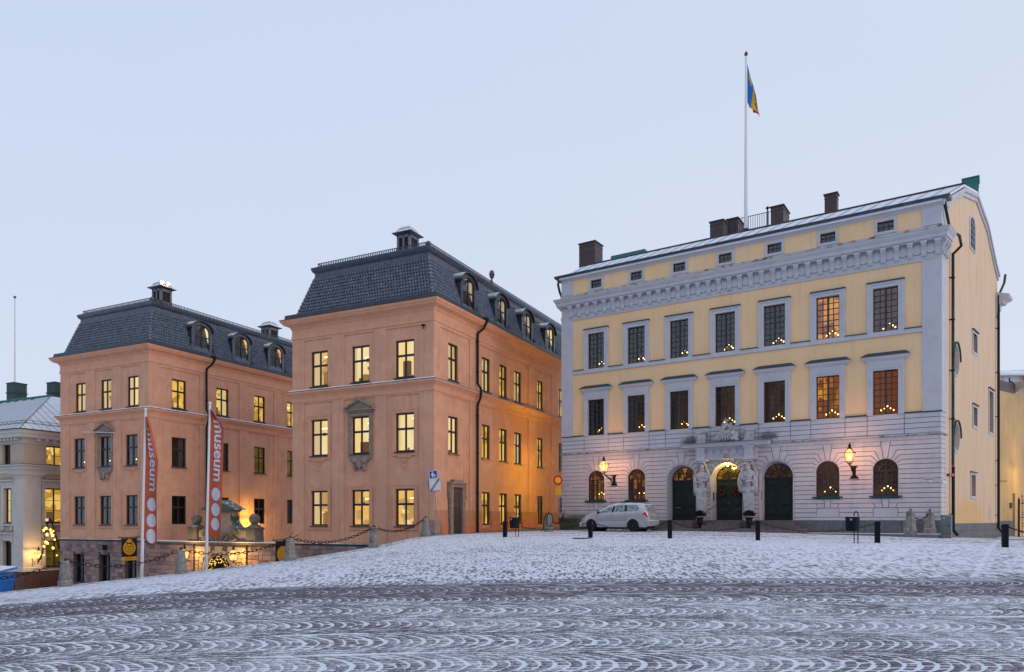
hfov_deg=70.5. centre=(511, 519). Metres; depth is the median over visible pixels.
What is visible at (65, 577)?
stone post
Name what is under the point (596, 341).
window
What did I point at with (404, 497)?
window
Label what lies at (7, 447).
window
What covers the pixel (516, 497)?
window
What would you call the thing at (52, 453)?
window
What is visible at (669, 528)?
bollard
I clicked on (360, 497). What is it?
window
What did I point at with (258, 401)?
window
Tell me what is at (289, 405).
window
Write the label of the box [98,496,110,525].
window
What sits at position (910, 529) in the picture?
stone post
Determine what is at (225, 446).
window
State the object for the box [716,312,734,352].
window
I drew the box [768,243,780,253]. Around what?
window
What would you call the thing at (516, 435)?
window
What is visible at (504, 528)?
bollard
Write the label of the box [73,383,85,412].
window
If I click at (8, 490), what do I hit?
window
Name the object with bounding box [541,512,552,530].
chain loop
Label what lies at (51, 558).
window
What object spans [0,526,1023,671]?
ground
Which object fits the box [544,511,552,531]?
stone post
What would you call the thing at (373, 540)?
stone post
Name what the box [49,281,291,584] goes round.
museum building
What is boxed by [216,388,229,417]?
window
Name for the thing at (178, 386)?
window
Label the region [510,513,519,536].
litter bin
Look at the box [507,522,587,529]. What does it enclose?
thin chain
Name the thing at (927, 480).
street sign
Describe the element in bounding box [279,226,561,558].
museum building
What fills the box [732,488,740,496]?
wreath
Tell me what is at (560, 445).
window
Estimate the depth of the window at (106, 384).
51.54 m
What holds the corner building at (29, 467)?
on the street
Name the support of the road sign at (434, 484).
on the ground
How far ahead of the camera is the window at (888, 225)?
33.15 m
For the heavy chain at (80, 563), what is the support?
attached to the stone post at (65, 577)
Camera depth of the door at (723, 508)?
37.31 m
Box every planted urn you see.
[693,510,706,527]
[743,510,755,527]
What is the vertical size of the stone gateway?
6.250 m
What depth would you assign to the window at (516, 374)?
48.48 m
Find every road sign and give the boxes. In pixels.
[428,470,440,535]
[553,475,562,529]
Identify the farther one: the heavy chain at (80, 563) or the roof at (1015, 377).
the roof at (1015, 377)
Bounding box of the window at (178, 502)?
[172,496,184,523]
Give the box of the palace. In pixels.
[553,175,1012,537]
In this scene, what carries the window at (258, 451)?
in the museum building at (166, 363)
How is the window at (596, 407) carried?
in the palace
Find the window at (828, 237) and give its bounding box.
[820,232,834,243]
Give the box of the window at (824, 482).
[816,469,838,496]
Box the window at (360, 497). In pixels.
[350,490,369,526]
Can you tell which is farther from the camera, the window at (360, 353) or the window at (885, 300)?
the window at (360, 353)
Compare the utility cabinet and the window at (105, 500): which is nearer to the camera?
the utility cabinet
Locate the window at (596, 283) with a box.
[591,279,600,288]
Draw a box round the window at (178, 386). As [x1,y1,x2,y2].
[171,379,187,410]
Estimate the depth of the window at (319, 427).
42.96 m
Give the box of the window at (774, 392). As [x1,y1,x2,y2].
[764,381,784,422]
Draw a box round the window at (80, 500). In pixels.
[75,496,84,524]
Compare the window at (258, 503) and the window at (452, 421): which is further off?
the window at (258, 503)
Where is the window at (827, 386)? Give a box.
[817,375,838,418]
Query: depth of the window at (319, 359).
42.94 m
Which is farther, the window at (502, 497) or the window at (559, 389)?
the window at (559, 389)
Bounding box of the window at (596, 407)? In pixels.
[589,399,603,435]
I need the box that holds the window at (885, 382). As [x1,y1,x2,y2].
[873,369,897,414]
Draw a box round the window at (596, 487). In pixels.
[589,478,603,499]
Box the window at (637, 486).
[629,476,644,499]
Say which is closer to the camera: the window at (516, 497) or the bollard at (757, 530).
the bollard at (757, 530)
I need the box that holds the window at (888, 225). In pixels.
[877,220,893,231]
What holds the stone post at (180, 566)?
on the ground
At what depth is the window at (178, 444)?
51.80 m
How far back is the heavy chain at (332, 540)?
32.47 m
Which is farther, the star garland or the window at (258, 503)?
the window at (258, 503)
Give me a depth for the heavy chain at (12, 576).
26.96 m
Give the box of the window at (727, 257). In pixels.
[719,253,731,262]
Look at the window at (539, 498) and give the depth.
52.08 m
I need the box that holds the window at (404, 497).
[393,489,414,526]
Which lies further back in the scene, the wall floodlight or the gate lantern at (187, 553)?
the wall floodlight
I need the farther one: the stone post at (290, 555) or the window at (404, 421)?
the window at (404, 421)
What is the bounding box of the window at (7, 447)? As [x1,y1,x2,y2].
[5,445,9,463]
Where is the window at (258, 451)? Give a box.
[254,447,266,474]
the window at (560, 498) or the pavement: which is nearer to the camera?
the pavement
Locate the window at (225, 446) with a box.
[223,443,229,471]
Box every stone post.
[57,558,72,586]
[174,547,187,573]
[284,536,295,560]
[368,525,378,547]
[421,518,429,536]
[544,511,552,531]
[904,508,916,536]
[923,509,935,533]
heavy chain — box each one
[0,562,60,579]
[66,549,180,567]
[180,538,286,555]
[289,527,370,543]
[373,517,426,532]
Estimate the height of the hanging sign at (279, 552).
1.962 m
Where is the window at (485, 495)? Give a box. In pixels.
[482,492,488,524]
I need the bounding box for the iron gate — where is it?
[1018,495,1023,536]
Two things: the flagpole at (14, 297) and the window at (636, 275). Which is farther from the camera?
the flagpole at (14, 297)
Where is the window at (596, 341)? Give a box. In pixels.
[589,332,603,368]
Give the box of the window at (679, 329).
[671,319,687,357]
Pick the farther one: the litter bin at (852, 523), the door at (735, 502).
the door at (735, 502)
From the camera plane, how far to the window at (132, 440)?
50.25 m
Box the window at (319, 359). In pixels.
[309,350,327,387]
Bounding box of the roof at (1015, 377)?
[1000,370,1023,382]
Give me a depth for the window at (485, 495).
44.83 m
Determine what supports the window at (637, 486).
in the palace
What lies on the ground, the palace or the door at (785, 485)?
the palace
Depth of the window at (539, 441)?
52.06 m
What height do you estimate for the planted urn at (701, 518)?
0.933 m
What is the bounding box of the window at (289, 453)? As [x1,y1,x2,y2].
[287,451,291,476]
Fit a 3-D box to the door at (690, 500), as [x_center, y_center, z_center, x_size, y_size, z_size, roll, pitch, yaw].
[9.469,-1.075,38.311,0.679,1.950,0.105,0,0,33]
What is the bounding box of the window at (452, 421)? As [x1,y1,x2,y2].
[448,416,459,455]
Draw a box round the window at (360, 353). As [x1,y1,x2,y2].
[350,345,369,383]
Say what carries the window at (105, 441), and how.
in the museum building at (166, 363)
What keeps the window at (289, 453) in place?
in the museum building at (166, 363)
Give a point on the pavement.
(919, 535)
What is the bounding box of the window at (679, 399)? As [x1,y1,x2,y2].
[671,390,687,429]
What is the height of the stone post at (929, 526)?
1.248 m
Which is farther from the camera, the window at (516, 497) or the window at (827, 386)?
the window at (516, 497)
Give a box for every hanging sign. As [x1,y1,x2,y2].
[119,535,140,560]
[273,532,300,561]
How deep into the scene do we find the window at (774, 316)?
36.56 m
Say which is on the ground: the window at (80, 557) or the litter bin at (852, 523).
the litter bin at (852, 523)
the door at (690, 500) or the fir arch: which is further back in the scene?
the fir arch
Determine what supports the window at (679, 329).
in the palace
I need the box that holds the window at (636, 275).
[631,271,641,280]
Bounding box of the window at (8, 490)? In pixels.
[3,488,10,523]
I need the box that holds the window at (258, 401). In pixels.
[254,395,266,423]
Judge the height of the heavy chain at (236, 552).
0.727 m
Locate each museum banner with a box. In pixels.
[140,408,157,576]
[204,402,223,569]
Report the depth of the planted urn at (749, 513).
35.26 m
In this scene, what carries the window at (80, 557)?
in the museum building at (166, 363)
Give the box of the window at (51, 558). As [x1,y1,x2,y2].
[46,540,60,568]
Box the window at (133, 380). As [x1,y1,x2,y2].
[126,376,138,407]
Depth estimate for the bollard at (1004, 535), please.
23.53 m
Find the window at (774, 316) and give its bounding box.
[764,304,784,346]
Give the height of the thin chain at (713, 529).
0.370 m
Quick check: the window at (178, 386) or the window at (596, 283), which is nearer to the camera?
the window at (596, 283)
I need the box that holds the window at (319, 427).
[309,419,327,456]
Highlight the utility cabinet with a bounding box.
[940,515,952,537]
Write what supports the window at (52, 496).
in the corner building at (29, 467)
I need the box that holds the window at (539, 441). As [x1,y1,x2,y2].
[537,438,544,468]
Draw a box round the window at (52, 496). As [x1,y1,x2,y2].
[45,488,59,522]
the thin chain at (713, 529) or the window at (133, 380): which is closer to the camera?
the thin chain at (713, 529)
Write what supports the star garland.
attached to the corner building at (29, 467)
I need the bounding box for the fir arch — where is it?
[208,556,229,569]
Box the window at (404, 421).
[393,412,414,452]
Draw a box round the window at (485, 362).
[482,357,491,393]
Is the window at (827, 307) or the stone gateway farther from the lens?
the stone gateway
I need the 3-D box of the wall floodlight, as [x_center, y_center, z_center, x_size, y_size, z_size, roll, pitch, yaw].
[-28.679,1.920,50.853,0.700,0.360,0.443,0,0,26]
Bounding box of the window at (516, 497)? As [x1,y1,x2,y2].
[514,494,519,523]
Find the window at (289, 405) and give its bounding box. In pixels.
[287,402,291,427]
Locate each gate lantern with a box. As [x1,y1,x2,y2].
[182,544,198,564]
[228,545,241,565]
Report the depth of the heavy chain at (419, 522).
36.10 m
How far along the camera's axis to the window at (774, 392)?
35.92 m
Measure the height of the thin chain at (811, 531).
0.371 m
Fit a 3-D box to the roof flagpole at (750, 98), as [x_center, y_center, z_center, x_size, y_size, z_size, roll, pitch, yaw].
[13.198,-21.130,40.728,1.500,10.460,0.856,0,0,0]
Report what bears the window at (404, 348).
in the museum building at (414, 362)
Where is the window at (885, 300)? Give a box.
[873,286,897,332]
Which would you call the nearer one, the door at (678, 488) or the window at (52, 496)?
the door at (678, 488)
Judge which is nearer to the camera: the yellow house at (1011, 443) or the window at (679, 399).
the window at (679, 399)
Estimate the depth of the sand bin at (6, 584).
27.17 m
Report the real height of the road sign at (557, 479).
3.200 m
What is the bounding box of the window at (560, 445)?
[559,443,561,471]
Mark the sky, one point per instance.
(222, 152)
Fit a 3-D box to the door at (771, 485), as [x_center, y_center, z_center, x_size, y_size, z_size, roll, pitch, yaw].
[12.905,-1.075,36.049,0.679,1.950,0.105,0,0,33]
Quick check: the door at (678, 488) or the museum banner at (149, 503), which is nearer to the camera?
the museum banner at (149, 503)
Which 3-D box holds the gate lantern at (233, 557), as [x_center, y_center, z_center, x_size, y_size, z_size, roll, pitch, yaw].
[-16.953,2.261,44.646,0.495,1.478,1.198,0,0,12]
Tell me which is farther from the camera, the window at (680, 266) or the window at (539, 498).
the window at (539, 498)
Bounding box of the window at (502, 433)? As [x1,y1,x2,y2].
[499,428,508,462]
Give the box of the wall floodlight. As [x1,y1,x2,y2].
[97,545,106,549]
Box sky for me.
[0,0,1023,400]
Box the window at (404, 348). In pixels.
[393,339,414,379]
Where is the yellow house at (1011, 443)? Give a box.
[998,378,1023,536]
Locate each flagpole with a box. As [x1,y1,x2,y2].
[13,296,16,381]
[743,51,759,229]
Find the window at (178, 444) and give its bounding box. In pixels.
[171,437,187,468]
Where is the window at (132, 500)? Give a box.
[124,495,137,525]
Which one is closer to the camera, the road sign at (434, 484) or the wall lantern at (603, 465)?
the road sign at (434, 484)
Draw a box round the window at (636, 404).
[628,395,644,432]
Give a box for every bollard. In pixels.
[503,521,506,536]
[588,520,592,537]
[668,520,671,537]
[755,521,760,539]
[874,522,880,542]
[1001,524,1009,546]
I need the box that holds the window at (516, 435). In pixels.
[514,432,522,465]
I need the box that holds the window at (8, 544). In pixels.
[6,541,10,565]
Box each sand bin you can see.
[0,566,17,591]
[558,515,584,529]
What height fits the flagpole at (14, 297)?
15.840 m
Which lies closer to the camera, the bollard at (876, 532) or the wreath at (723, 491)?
the bollard at (876, 532)
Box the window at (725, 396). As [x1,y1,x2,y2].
[716,386,734,425]
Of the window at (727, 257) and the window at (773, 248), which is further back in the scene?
the window at (727, 257)
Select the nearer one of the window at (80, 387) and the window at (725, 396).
the window at (725, 396)
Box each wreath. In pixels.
[717,488,725,497]
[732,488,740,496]
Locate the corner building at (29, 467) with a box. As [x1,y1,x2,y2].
[0,381,60,590]
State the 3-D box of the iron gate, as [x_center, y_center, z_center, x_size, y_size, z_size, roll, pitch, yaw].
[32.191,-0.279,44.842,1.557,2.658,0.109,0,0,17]
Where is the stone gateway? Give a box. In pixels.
[147,500,274,575]
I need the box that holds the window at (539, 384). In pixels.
[537,380,544,411]
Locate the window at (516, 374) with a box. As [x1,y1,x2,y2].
[514,370,522,403]
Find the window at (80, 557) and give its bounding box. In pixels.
[76,554,84,583]
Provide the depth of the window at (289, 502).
62.34 m
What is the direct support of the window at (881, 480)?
in the palace
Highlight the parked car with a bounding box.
[580,500,658,531]
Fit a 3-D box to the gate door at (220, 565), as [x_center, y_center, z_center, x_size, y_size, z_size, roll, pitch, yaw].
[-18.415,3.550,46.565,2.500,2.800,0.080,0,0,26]
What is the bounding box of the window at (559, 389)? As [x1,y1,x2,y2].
[558,389,560,416]
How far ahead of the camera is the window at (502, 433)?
46.93 m
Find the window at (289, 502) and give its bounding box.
[287,500,291,523]
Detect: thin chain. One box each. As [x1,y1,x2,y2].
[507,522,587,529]
[593,522,666,529]
[672,522,753,530]
[761,522,874,532]
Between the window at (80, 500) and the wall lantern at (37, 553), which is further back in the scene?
the wall lantern at (37, 553)
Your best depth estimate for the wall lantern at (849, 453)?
32.34 m
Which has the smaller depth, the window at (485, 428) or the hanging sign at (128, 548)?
the window at (485, 428)
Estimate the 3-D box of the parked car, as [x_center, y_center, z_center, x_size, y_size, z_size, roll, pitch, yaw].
[5.497,-0.232,37.441,3.926,1.724,1.786,0,0,33]
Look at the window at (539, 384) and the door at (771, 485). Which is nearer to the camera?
the door at (771, 485)
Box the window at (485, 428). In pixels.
[482,424,491,460]
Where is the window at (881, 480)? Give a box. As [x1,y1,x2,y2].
[873,467,897,495]
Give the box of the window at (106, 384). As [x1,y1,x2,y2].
[99,379,111,409]
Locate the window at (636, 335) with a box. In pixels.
[628,326,644,363]
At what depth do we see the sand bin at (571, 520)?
40.67 m
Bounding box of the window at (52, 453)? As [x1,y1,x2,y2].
[46,446,59,465]
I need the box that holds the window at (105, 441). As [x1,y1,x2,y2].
[98,436,110,467]
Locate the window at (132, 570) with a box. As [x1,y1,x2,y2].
[128,560,137,578]
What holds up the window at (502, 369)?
in the museum building at (414, 362)
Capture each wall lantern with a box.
[32,547,42,565]
[599,456,616,484]
[843,443,857,478]
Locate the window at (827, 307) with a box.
[817,295,838,339]
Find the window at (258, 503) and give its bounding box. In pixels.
[254,499,263,523]
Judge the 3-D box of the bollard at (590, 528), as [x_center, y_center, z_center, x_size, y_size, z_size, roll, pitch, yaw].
[3.420,0.443,31.600,0.268,0.850,0.170,0,0,20]
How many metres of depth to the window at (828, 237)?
34.53 m
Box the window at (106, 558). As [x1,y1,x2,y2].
[103,555,110,580]
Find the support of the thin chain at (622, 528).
hanging from the bollard at (590, 528)
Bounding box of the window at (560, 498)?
[560,498,561,512]
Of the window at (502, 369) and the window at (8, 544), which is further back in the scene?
the window at (8, 544)
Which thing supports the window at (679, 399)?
in the palace
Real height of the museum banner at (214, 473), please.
9.020 m
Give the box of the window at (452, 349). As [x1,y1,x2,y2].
[448,343,459,383]
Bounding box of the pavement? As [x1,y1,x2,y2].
[802,533,944,537]
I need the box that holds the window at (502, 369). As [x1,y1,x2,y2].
[499,364,508,399]
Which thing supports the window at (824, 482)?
in the palace
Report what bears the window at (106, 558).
in the museum building at (166, 363)
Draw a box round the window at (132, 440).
[125,434,137,466]
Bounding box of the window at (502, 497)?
[499,493,505,524]
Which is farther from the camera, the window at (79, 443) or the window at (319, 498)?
the window at (79, 443)
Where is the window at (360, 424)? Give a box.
[350,416,368,454]
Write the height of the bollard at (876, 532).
0.850 m
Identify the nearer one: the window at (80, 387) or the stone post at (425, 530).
the stone post at (425, 530)
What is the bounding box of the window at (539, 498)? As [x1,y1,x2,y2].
[537,496,541,523]
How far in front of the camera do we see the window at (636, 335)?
40.35 m
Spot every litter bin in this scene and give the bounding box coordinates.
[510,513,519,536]
[845,511,859,542]
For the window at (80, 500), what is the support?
in the museum building at (166, 363)
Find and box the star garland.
[37,518,59,563]
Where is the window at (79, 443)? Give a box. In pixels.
[72,438,84,468]
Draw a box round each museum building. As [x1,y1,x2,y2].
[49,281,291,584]
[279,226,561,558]
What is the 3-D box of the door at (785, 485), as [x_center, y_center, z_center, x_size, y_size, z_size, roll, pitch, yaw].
[13.482,-1.075,35.669,0.679,1.950,0.105,0,0,33]
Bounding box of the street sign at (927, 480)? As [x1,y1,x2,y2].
[923,478,934,482]
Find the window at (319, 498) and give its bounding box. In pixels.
[309,491,327,526]
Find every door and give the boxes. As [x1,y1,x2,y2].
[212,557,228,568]
[672,482,684,517]
[685,482,695,517]
[717,480,729,517]
[730,480,743,517]
[765,479,778,517]
[779,479,792,517]
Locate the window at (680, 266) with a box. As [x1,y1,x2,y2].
[674,262,684,271]

